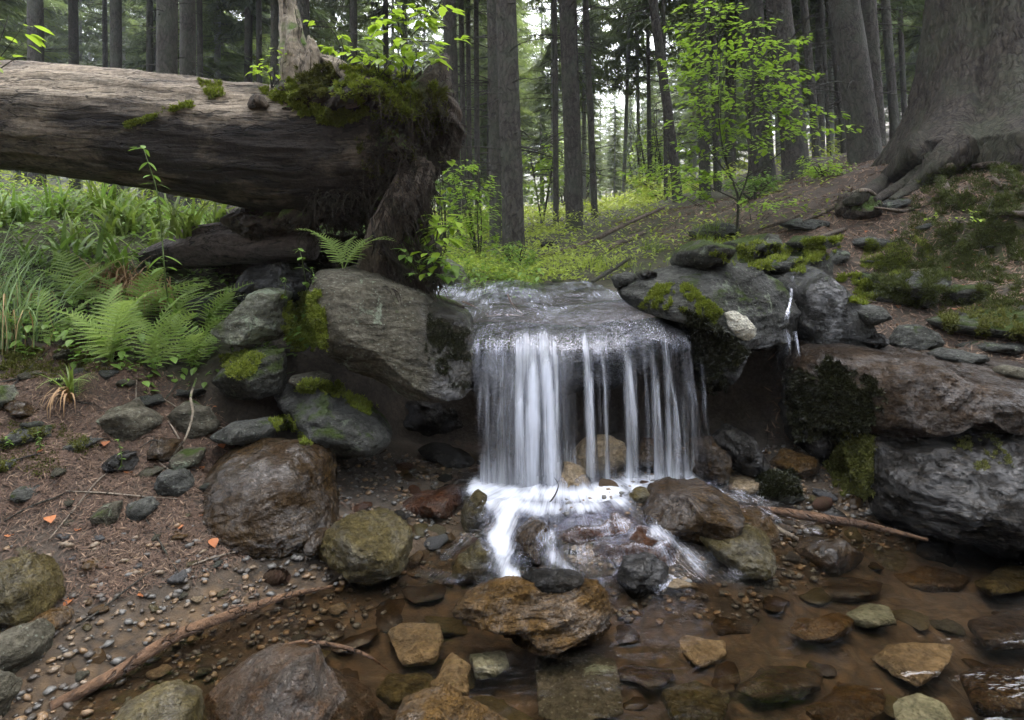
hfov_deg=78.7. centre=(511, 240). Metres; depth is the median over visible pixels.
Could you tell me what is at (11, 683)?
rock
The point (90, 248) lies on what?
grass tuft
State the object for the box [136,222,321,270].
rotten log
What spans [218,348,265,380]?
moss
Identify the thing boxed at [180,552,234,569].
twig
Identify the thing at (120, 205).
grass tuft
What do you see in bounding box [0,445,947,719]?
gravel
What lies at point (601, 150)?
spruce tree
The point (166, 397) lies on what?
twig
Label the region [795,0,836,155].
spruce tree
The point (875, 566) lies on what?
stone
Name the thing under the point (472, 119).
spruce tree
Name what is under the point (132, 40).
spruce tree
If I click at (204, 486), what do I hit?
stone
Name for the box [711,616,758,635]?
rock
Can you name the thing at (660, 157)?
shrub
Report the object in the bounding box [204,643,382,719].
rock
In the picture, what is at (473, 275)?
grass tuft
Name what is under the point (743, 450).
rock
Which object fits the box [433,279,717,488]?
waterfall
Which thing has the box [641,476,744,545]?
rock
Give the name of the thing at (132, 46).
spruce tree
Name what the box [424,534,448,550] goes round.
stone
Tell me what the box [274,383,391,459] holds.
rock
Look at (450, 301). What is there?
bark piece
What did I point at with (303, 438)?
moss
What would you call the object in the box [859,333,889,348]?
rock
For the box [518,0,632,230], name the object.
spruce tree
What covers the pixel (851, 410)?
moss
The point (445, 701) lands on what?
rock
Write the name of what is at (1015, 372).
rock
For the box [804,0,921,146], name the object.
spruce tree
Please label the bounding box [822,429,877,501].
moss
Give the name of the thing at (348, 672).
flat stone
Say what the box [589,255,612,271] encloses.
grass tuft
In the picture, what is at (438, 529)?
stone
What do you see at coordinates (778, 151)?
spruce tree
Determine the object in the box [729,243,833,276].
rock
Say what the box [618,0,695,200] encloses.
spruce tree
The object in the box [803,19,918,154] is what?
spruce tree
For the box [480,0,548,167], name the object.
spruce tree
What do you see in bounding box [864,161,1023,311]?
moss
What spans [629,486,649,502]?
rock
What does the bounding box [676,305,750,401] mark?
moss
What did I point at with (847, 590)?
rock
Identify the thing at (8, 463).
rock
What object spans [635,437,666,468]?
rock
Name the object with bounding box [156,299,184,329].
grass tuft
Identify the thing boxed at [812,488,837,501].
stone
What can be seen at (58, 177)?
spruce tree
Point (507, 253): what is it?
shrub
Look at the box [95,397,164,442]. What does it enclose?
rock
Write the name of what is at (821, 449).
rock
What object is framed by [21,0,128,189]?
spruce tree
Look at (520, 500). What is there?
cascade
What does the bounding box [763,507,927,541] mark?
branch
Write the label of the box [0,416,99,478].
moss
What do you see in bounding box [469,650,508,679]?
rock
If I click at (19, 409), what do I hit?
stone
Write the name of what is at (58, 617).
rock
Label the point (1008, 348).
rock
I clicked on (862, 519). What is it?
stone
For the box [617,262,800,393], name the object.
boulder
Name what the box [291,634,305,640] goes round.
stone
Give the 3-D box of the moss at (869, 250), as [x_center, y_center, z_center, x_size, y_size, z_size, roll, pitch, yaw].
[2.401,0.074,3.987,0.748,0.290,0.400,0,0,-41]
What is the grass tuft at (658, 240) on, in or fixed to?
on the ground at (770, 639)
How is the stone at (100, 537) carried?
on the ground at (770, 639)
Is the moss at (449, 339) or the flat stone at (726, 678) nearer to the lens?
the flat stone at (726, 678)
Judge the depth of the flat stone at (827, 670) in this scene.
1.59 m
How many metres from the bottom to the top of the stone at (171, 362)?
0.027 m
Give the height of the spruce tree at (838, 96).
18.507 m
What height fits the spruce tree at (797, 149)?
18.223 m
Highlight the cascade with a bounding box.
[426,466,808,591]
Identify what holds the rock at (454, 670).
on the ground at (770, 639)
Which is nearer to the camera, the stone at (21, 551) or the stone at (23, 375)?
the stone at (21, 551)
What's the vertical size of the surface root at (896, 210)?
0.064 m
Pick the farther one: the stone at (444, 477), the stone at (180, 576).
the stone at (444, 477)
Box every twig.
[0,372,61,382]
[1,452,44,459]
[4,486,76,521]
[13,348,50,384]
[46,473,107,542]
[58,395,91,403]
[63,567,156,635]
[66,490,176,498]
[139,439,158,447]
[144,518,184,582]
[164,379,182,398]
[167,420,184,448]
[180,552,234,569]
[287,640,391,671]
[549,477,558,501]
[776,525,798,539]
[957,333,1010,339]
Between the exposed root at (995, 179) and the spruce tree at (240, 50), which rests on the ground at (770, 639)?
the spruce tree at (240, 50)
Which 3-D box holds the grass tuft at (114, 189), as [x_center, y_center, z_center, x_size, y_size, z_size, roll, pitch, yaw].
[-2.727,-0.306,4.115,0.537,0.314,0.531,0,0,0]
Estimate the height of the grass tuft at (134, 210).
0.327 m
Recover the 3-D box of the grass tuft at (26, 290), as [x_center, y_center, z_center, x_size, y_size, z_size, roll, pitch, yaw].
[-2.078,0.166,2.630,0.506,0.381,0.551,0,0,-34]
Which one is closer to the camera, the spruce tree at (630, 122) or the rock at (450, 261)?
the rock at (450, 261)
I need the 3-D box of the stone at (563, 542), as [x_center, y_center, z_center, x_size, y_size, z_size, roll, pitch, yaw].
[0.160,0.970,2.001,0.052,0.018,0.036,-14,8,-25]
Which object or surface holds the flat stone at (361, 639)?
on the ground at (770, 639)
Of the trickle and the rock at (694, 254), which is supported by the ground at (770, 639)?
the trickle
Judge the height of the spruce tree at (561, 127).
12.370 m
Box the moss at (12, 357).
[0,343,133,378]
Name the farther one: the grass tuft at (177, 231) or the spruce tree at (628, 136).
the spruce tree at (628, 136)
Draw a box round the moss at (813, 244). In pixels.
[796,233,844,263]
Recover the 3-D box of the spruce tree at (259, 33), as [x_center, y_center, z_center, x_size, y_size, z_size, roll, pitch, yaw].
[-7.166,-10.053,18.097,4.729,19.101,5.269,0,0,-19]
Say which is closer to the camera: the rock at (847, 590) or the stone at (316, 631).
the stone at (316, 631)
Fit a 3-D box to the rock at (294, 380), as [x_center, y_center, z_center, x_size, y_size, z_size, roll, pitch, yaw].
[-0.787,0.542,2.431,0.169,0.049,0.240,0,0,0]
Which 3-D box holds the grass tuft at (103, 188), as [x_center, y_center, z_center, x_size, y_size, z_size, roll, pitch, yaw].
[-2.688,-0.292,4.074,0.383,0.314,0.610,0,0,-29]
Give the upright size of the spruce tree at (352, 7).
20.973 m
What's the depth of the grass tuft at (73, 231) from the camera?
3.33 m
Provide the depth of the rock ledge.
2.56 m
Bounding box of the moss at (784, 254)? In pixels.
[709,237,817,273]
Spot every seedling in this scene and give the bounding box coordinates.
[4,436,13,445]
[34,431,44,450]
[115,439,124,467]
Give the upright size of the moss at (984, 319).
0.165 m
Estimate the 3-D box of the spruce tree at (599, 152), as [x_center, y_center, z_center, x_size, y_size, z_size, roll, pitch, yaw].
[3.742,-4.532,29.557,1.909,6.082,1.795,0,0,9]
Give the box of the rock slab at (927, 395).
[775,338,1023,437]
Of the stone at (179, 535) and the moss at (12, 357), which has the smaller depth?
the stone at (179, 535)
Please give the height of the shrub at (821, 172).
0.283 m
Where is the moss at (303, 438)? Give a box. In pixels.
[268,414,313,445]
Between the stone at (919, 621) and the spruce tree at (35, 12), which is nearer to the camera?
the stone at (919, 621)
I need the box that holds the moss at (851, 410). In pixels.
[781,354,888,448]
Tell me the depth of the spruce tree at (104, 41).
19.94 m
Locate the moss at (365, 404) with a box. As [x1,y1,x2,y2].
[293,376,378,414]
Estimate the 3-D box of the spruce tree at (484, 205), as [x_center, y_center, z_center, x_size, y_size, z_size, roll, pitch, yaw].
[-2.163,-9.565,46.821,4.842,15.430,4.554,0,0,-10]
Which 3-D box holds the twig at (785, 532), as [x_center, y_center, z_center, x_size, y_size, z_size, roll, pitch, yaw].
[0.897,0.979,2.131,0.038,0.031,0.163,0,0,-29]
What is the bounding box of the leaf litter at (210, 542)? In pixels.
[4,230,1023,605]
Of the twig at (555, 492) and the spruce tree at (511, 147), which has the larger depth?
the spruce tree at (511, 147)
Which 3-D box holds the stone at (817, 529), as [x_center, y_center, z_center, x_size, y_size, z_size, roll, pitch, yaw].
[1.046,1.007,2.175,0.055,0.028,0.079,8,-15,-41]
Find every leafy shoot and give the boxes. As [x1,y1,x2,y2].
[0,15,54,72]
[245,47,286,87]
[303,19,362,60]
[336,34,409,76]
[367,8,469,83]
[371,0,464,43]
[394,246,464,292]
[410,156,471,284]
[923,209,985,222]
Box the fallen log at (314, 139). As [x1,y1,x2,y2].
[0,0,470,304]
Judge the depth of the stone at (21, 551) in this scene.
1.70 m
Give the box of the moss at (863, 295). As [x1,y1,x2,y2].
[835,270,878,304]
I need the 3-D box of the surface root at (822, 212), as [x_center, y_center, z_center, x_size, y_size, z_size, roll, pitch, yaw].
[2.338,-0.201,4.626,0.220,0.136,0.594,0,0,38]
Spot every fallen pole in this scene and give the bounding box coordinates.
[532,206,664,259]
[590,256,631,282]
[591,230,645,257]
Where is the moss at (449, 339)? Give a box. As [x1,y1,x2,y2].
[424,311,471,388]
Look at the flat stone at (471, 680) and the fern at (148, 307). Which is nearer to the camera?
the flat stone at (471, 680)
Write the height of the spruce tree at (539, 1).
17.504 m
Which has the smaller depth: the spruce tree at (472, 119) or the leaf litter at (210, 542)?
the leaf litter at (210, 542)
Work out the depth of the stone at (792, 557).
2.00 m
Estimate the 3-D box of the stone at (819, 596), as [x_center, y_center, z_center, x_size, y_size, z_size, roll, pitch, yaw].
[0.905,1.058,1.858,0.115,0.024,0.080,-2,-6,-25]
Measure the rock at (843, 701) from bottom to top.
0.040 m
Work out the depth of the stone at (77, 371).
2.21 m
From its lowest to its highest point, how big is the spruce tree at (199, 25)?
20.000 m
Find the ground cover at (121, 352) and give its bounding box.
[0,180,543,393]
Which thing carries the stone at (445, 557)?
on the ground at (770, 639)
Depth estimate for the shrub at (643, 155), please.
21.31 m
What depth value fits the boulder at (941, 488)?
2.09 m
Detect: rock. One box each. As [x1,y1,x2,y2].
[0,385,18,408]
[0,424,54,450]
[0,459,16,469]
[0,552,65,625]
[0,618,55,672]
[0,670,22,717]
[2,606,74,631]
[9,485,39,503]
[61,435,106,452]
[90,500,122,527]
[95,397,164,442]
[101,450,138,473]
[112,679,207,719]
[123,496,159,523]
[145,437,182,460]
[153,468,194,496]
[165,399,220,439]
[168,447,205,469]
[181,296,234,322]
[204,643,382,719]
[210,287,292,345]
[210,417,281,445]
[211,346,286,399]
[229,261,314,303]
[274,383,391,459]
[288,370,332,388]
[303,527,328,559]
[318,508,415,586]
[375,671,434,708]
[387,622,443,666]
[391,682,507,719]
[403,401,462,436]
[403,485,462,518]
[418,442,474,468]
[429,652,470,695]
[441,259,467,285]
[451,537,494,584]
[452,575,613,658]
[460,489,487,532]
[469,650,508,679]
[492,501,500,522]
[509,516,549,566]
[521,568,583,593]
[534,649,622,719]
[541,240,558,246]
[553,505,633,545]
[556,461,591,489]
[571,434,627,474]
[592,525,676,566]
[610,271,636,288]
[616,552,668,599]
[618,609,643,620]
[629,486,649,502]
[635,269,656,279]
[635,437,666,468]
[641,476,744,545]
[660,680,730,719]
[670,239,735,270]
[679,635,726,667]
[683,436,731,485]
[687,223,739,238]
[699,523,776,581]
[711,423,770,478]
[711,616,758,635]
[723,233,782,258]
[727,475,759,494]
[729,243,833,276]
[737,665,822,703]
[740,505,779,545]
[756,468,804,504]
[757,256,807,271]
[770,448,819,478]
[778,379,838,466]
[779,218,830,230]
[786,235,839,249]
[790,612,854,642]
[792,534,863,574]
[805,681,885,719]
[816,577,882,602]
[829,250,849,264]
[846,603,895,628]
[851,236,891,248]
[856,273,879,287]
[858,304,892,325]
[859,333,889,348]
[868,290,938,307]
[870,642,953,685]
[873,548,907,570]
[879,270,951,299]
[882,199,910,208]
[888,324,944,349]
[893,693,954,719]
[894,565,970,591]
[916,539,956,566]
[925,309,1023,338]
[927,347,989,362]
[942,284,984,301]
[955,339,1023,355]
[959,664,1023,717]
[967,612,1023,650]
[974,564,1023,595]
[992,365,1023,379]
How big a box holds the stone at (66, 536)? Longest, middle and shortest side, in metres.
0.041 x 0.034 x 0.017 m
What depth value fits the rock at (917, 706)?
1.38 m
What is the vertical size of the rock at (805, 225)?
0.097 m
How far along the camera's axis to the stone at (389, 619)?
1.75 m
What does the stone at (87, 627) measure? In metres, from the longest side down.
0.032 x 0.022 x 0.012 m
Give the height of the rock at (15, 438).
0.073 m
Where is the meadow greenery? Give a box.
[0,137,849,281]
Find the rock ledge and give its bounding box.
[470,317,696,399]
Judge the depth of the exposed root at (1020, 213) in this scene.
3.90 m
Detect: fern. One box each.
[25,289,104,341]
[37,250,141,306]
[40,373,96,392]
[45,283,163,361]
[74,268,214,323]
[120,293,202,368]
[140,276,235,332]
[162,314,226,366]
[197,282,252,334]
[296,228,396,268]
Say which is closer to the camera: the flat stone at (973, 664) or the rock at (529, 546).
the flat stone at (973, 664)
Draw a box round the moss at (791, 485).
[754,467,804,499]
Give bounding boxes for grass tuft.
[0,180,40,221]
[0,183,28,225]
[0,215,125,310]
[0,227,116,350]
[0,246,82,309]
[2,183,52,221]
[4,228,52,266]
[8,193,47,218]
[16,209,125,274]
[26,211,97,246]
[29,174,96,217]
[33,364,87,417]
[34,178,104,219]
[61,180,123,210]
[62,214,167,280]
[64,250,159,305]
[65,180,135,213]
[71,192,153,236]
[72,186,163,232]
[74,216,129,255]
[82,180,156,217]
[84,182,128,215]
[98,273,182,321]
[99,189,168,224]
[101,186,179,217]
[109,212,167,257]
[117,190,190,229]
[120,195,162,225]
[138,205,192,238]
[146,195,220,239]
[147,198,219,229]
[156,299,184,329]
[162,205,211,223]
[169,199,220,222]
[177,199,236,224]
[462,246,479,264]
[462,258,494,280]
[496,261,512,278]
[497,259,520,277]
[506,264,527,278]
[544,259,565,273]
[571,249,600,268]
[582,251,611,266]
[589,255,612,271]
[607,250,640,268]
[636,233,660,249]
[649,241,669,252]
[688,224,716,239]
[704,218,724,230]
[713,212,735,223]
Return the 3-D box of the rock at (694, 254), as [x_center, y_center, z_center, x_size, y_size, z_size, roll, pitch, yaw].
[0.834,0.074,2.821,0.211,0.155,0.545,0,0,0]
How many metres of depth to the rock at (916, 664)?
1.59 m
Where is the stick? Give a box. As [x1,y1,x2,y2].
[48,585,332,710]
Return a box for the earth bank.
[212,206,366,284]
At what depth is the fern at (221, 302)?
2.73 m
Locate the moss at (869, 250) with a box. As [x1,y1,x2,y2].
[859,231,934,274]
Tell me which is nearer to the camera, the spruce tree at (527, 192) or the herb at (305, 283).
the herb at (305, 283)
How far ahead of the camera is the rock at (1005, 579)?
1.90 m
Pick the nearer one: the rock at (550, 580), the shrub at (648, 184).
the rock at (550, 580)
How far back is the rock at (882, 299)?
3.56 m
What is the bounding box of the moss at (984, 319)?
[935,303,1023,342]
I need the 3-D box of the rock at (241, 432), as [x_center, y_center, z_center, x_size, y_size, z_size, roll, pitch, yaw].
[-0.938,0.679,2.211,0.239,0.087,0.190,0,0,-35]
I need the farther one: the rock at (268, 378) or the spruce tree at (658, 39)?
the spruce tree at (658, 39)
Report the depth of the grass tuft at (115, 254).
3.01 m
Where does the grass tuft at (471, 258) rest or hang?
on the ground at (770, 639)
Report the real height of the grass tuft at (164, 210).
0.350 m
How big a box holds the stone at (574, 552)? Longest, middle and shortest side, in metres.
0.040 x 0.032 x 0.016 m
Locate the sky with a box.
[67,0,774,175]
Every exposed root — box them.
[936,163,966,207]
[971,161,1023,193]
[978,210,1023,216]
[992,168,1002,186]
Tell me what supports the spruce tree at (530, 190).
on the ground at (770, 639)
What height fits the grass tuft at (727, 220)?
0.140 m
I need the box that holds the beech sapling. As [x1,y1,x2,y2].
[620,0,862,238]
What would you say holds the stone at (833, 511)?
on the ground at (770, 639)
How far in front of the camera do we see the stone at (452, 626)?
1.74 m
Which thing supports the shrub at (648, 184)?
on the ground at (770, 639)
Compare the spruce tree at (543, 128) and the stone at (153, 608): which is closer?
the stone at (153, 608)
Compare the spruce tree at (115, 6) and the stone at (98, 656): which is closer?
the stone at (98, 656)
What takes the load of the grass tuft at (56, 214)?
on the ground at (770, 639)
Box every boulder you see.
[200,438,339,559]
[308,265,475,402]
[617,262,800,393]
[754,263,877,345]
[867,427,1023,565]
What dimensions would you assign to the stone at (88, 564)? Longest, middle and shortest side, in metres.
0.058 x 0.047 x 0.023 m
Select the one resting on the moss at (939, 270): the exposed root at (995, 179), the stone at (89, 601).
the exposed root at (995, 179)
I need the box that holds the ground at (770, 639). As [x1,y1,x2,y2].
[0,105,1023,719]
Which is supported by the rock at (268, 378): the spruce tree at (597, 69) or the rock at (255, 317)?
the rock at (255, 317)
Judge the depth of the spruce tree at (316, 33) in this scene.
23.32 m
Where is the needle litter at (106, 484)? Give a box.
[0,146,1023,614]
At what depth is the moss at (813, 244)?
3.20 m
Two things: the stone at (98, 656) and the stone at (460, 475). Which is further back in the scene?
the stone at (460, 475)
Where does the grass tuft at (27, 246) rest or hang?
on the ground at (770, 639)
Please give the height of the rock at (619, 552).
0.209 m
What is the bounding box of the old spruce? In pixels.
[842,0,1023,205]
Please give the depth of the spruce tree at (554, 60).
11.96 m
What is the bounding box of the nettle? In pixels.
[129,145,181,314]
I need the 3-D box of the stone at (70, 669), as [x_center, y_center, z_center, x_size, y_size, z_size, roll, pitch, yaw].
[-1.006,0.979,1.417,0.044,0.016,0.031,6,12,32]
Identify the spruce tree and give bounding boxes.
[0,0,75,174]
[0,0,86,59]
[0,0,109,182]
[0,3,26,49]
[2,0,93,62]
[5,170,49,182]
[10,0,74,186]
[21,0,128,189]
[22,0,91,191]
[48,26,65,184]
[53,0,153,195]
[60,2,125,191]
[63,0,134,198]
[65,0,221,72]
[78,0,109,194]
[87,1,145,64]
[107,2,141,191]
[109,15,178,68]
[124,0,155,197]
[125,0,206,212]
[137,0,279,204]
[140,0,237,210]
[178,0,216,204]
[178,7,231,75]
[202,0,328,81]
[203,3,280,83]
[212,0,326,84]
[222,0,388,56]
[224,0,269,82]
[267,0,370,81]
[311,0,401,67]
[315,0,442,69]
[329,3,389,60]
[338,0,436,71]
[338,4,399,61]
[339,0,366,64]
[377,1,422,70]
[389,2,426,67]
[390,0,520,239]
[401,0,558,216]
[407,0,481,211]
[409,0,533,215]
[409,6,459,101]
[423,0,486,206]
[424,0,487,193]
[429,0,487,223]
[435,1,541,208]
[444,0,535,248]
[445,24,530,203]
[456,0,568,260]
[458,9,558,200]
[465,0,487,221]
[473,142,486,209]
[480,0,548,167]
[516,0,609,212]
[518,0,561,172]
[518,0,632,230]
[520,0,588,228]
[521,48,564,210]
[523,88,539,202]
[523,164,538,206]
[527,1,562,204]
[537,91,563,201]
[539,0,617,214]
[539,0,631,208]
[544,0,640,202]
[549,0,632,218]
[560,94,597,186]
[577,0,680,201]
[580,111,600,164]
[581,97,609,201]
[590,5,688,202]
[592,0,693,199]
[594,91,606,167]
[595,0,708,202]
[595,94,609,199]
[596,95,613,196]
[598,77,630,196]
[602,91,622,194]
[603,104,617,192]
[610,93,627,190]
[611,80,641,190]
[613,0,831,179]
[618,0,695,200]
[618,96,640,193]
[619,96,643,194]
[629,71,662,170]
[633,74,646,167]
[634,82,663,185]
[642,4,744,184]
[644,0,737,188]
[644,71,669,183]
[654,0,747,199]
[655,58,689,183]
[658,0,742,190]
[662,28,689,168]
[669,4,770,86]
[674,30,711,147]
[676,0,797,156]
[679,5,774,170]
[684,0,817,188]
[697,83,746,169]
[715,0,843,181]
[716,0,924,155]
[718,24,833,120]
[736,10,825,163]
[764,0,906,164]
[766,10,827,116]
[768,2,884,136]
[769,59,881,119]
[775,0,840,157]
[793,1,881,154]
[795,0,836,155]
[795,0,846,153]
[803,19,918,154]
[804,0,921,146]
[806,100,825,149]
[833,77,840,153]
[877,0,921,138]
[877,0,923,104]
[877,15,900,137]
[878,2,919,95]
[878,4,915,108]
[881,13,918,139]
[884,2,914,123]
[884,55,912,126]
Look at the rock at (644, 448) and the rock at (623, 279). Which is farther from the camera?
the rock at (623, 279)
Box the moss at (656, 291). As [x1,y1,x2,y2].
[638,281,724,323]
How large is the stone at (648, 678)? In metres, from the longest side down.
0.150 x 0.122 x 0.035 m
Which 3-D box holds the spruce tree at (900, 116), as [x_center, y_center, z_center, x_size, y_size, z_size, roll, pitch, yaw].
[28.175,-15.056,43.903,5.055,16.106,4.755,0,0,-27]
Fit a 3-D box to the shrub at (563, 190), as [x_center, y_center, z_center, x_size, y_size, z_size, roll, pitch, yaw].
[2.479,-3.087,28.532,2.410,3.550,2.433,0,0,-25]
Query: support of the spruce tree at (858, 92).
on the ground at (770, 639)
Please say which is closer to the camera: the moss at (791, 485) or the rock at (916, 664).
the rock at (916, 664)
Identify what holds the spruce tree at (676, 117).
on the ground at (770, 639)
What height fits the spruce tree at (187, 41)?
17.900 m
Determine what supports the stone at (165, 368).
on the ground at (770, 639)
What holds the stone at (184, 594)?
on the ground at (770, 639)
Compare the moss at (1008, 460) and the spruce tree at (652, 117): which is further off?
the spruce tree at (652, 117)
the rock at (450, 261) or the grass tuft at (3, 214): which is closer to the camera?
the grass tuft at (3, 214)
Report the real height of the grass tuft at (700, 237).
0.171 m
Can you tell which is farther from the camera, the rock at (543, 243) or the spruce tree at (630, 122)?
the spruce tree at (630, 122)
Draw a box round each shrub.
[431,172,466,254]
[437,159,502,262]
[472,189,501,234]
[490,240,544,271]
[522,123,564,223]
[537,137,586,204]
[586,171,602,204]
[617,126,663,198]
[625,169,691,199]
[630,105,669,188]
[637,117,694,194]
[717,167,787,200]
[796,153,857,182]
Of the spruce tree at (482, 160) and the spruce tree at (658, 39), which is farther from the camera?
the spruce tree at (482, 160)
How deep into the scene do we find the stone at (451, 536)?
2.09 m
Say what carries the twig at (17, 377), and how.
on the ground at (770, 639)
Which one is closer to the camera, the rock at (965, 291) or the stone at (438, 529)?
the stone at (438, 529)
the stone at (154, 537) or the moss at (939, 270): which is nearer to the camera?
the stone at (154, 537)
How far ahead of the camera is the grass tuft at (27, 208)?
3.61 m
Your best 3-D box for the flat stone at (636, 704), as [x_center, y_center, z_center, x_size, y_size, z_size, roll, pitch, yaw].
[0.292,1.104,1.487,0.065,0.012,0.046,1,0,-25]
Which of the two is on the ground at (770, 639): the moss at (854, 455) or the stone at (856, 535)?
the stone at (856, 535)
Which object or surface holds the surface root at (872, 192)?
attached to the old spruce
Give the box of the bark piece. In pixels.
[436,294,464,307]
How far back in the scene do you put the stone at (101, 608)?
1.58 m
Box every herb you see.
[280,277,287,306]
[295,248,309,293]
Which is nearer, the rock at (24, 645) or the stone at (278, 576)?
the rock at (24, 645)
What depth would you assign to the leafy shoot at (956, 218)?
3.83 m
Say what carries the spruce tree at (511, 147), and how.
on the ground at (770, 639)
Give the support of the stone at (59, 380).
on the ground at (770, 639)
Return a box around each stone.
[0,400,39,418]
[14,546,32,555]
[17,370,39,379]
[20,421,44,427]
[49,378,62,383]
[51,467,66,476]
[52,349,77,359]
[53,335,90,346]
[56,532,71,540]
[60,519,75,525]
[63,498,74,506]
[63,662,76,674]
[73,367,93,376]
[75,670,89,681]
[81,555,102,570]
[81,623,91,630]
[85,597,94,605]
[87,604,109,614]
[88,648,105,663]
[92,535,104,540]
[94,357,113,366]
[96,350,118,360]
[98,369,118,379]
[115,379,135,386]
[129,562,141,568]
[136,465,163,480]
[139,362,167,370]
[139,394,165,405]
[146,664,171,679]
[148,604,159,612]
[151,534,160,540]
[162,359,180,365]
[167,569,187,583]
[171,532,189,540]
[173,388,206,398]
[178,591,187,599]
[185,559,199,567]
[191,596,203,602]
[194,667,216,676]
[196,359,207,363]
[199,483,210,489]
[210,560,223,569]
[216,588,230,597]
[263,567,290,586]
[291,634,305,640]
[301,619,343,639]
[321,649,329,657]
[328,602,347,614]
[331,628,379,652]
[340,668,358,679]
[351,501,372,511]
[375,598,404,632]
[393,462,412,469]
[394,510,409,519]
[398,469,408,476]
[402,472,416,480]
[402,583,445,603]
[407,551,423,566]
[408,485,420,494]
[413,523,427,537]
[417,471,428,475]
[423,616,467,635]
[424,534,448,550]
[428,524,445,534]
[437,473,451,482]
[440,555,451,560]
[443,580,453,587]
[447,533,455,540]
[457,471,473,478]
[468,669,475,688]
[472,695,534,719]
[551,278,561,282]
[558,540,568,546]
[567,548,578,554]
[598,478,618,486]
[615,624,639,644]
[618,664,674,690]
[623,696,647,710]
[667,578,696,588]
[690,567,707,579]
[707,570,720,576]
[711,661,739,692]
[762,595,789,611]
[774,515,797,526]
[786,551,799,563]
[799,587,831,605]
[805,495,816,502]
[806,660,836,676]
[807,525,823,534]
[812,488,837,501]
[812,496,833,511]
[822,506,846,517]
[841,495,865,509]
[844,527,863,542]
[856,517,875,530]
[868,562,883,570]
[884,693,898,717]
[892,608,929,630]
[915,223,933,230]
[929,618,965,635]
[961,658,991,668]
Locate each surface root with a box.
[758,212,805,230]
[802,203,842,221]
[821,222,873,235]
[833,188,882,203]
[874,203,931,212]
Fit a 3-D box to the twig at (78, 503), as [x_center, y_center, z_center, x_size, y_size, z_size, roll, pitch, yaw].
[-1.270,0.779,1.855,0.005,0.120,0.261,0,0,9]
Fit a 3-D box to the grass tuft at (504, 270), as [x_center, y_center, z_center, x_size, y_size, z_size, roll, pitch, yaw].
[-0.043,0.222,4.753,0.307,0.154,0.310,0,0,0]
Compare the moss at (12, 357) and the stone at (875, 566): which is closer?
the stone at (875, 566)
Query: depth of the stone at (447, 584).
1.89 m
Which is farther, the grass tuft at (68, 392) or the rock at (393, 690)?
the grass tuft at (68, 392)
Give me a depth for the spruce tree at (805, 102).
30.25 m
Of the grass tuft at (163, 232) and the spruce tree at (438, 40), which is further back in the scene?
the spruce tree at (438, 40)
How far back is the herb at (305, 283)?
2.43 m
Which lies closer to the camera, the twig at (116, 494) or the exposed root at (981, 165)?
the twig at (116, 494)
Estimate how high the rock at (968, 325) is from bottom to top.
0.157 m
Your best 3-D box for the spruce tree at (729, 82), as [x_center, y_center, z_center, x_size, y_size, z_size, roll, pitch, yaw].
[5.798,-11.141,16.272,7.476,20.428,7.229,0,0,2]
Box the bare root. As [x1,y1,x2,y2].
[173,378,196,454]
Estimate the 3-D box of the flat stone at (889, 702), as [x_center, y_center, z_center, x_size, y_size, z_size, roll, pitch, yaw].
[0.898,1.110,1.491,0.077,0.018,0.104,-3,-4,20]
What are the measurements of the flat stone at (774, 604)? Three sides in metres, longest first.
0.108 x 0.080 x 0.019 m
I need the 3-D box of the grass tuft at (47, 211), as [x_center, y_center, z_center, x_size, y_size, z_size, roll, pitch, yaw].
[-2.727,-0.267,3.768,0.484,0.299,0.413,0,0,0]
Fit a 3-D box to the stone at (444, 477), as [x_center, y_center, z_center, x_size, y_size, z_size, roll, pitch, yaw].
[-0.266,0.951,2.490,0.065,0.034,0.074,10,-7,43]
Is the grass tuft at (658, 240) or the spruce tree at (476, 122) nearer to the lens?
the grass tuft at (658, 240)
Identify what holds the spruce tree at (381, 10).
on the ground at (770, 639)
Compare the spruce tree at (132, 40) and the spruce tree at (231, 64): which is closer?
the spruce tree at (231, 64)
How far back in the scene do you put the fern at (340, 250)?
2.56 m
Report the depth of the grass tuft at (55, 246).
3.01 m
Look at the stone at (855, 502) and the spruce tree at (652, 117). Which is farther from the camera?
the spruce tree at (652, 117)
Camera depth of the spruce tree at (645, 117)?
42.80 m
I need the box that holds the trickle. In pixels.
[763,276,799,453]
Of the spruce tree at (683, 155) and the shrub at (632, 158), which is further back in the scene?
the spruce tree at (683, 155)
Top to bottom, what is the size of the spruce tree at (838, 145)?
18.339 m
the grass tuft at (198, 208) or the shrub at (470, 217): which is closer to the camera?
the grass tuft at (198, 208)
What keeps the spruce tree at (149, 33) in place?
on the ground at (770, 639)
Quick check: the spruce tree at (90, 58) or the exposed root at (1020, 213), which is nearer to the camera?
the exposed root at (1020, 213)
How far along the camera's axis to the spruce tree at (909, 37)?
18.13 m
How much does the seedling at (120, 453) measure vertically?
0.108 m
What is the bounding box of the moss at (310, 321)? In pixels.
[280,288,328,352]
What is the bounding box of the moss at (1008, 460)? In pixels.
[952,433,1013,470]
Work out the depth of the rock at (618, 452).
2.49 m
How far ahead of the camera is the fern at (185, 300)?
2.74 m
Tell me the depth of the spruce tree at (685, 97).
46.24 m
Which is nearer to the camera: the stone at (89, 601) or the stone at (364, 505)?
the stone at (89, 601)
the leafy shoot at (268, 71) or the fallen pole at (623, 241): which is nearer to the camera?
the leafy shoot at (268, 71)
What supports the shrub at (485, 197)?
on the ground at (770, 639)
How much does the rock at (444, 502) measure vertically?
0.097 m
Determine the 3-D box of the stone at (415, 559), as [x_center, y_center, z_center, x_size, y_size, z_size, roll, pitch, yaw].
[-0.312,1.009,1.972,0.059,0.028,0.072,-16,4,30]

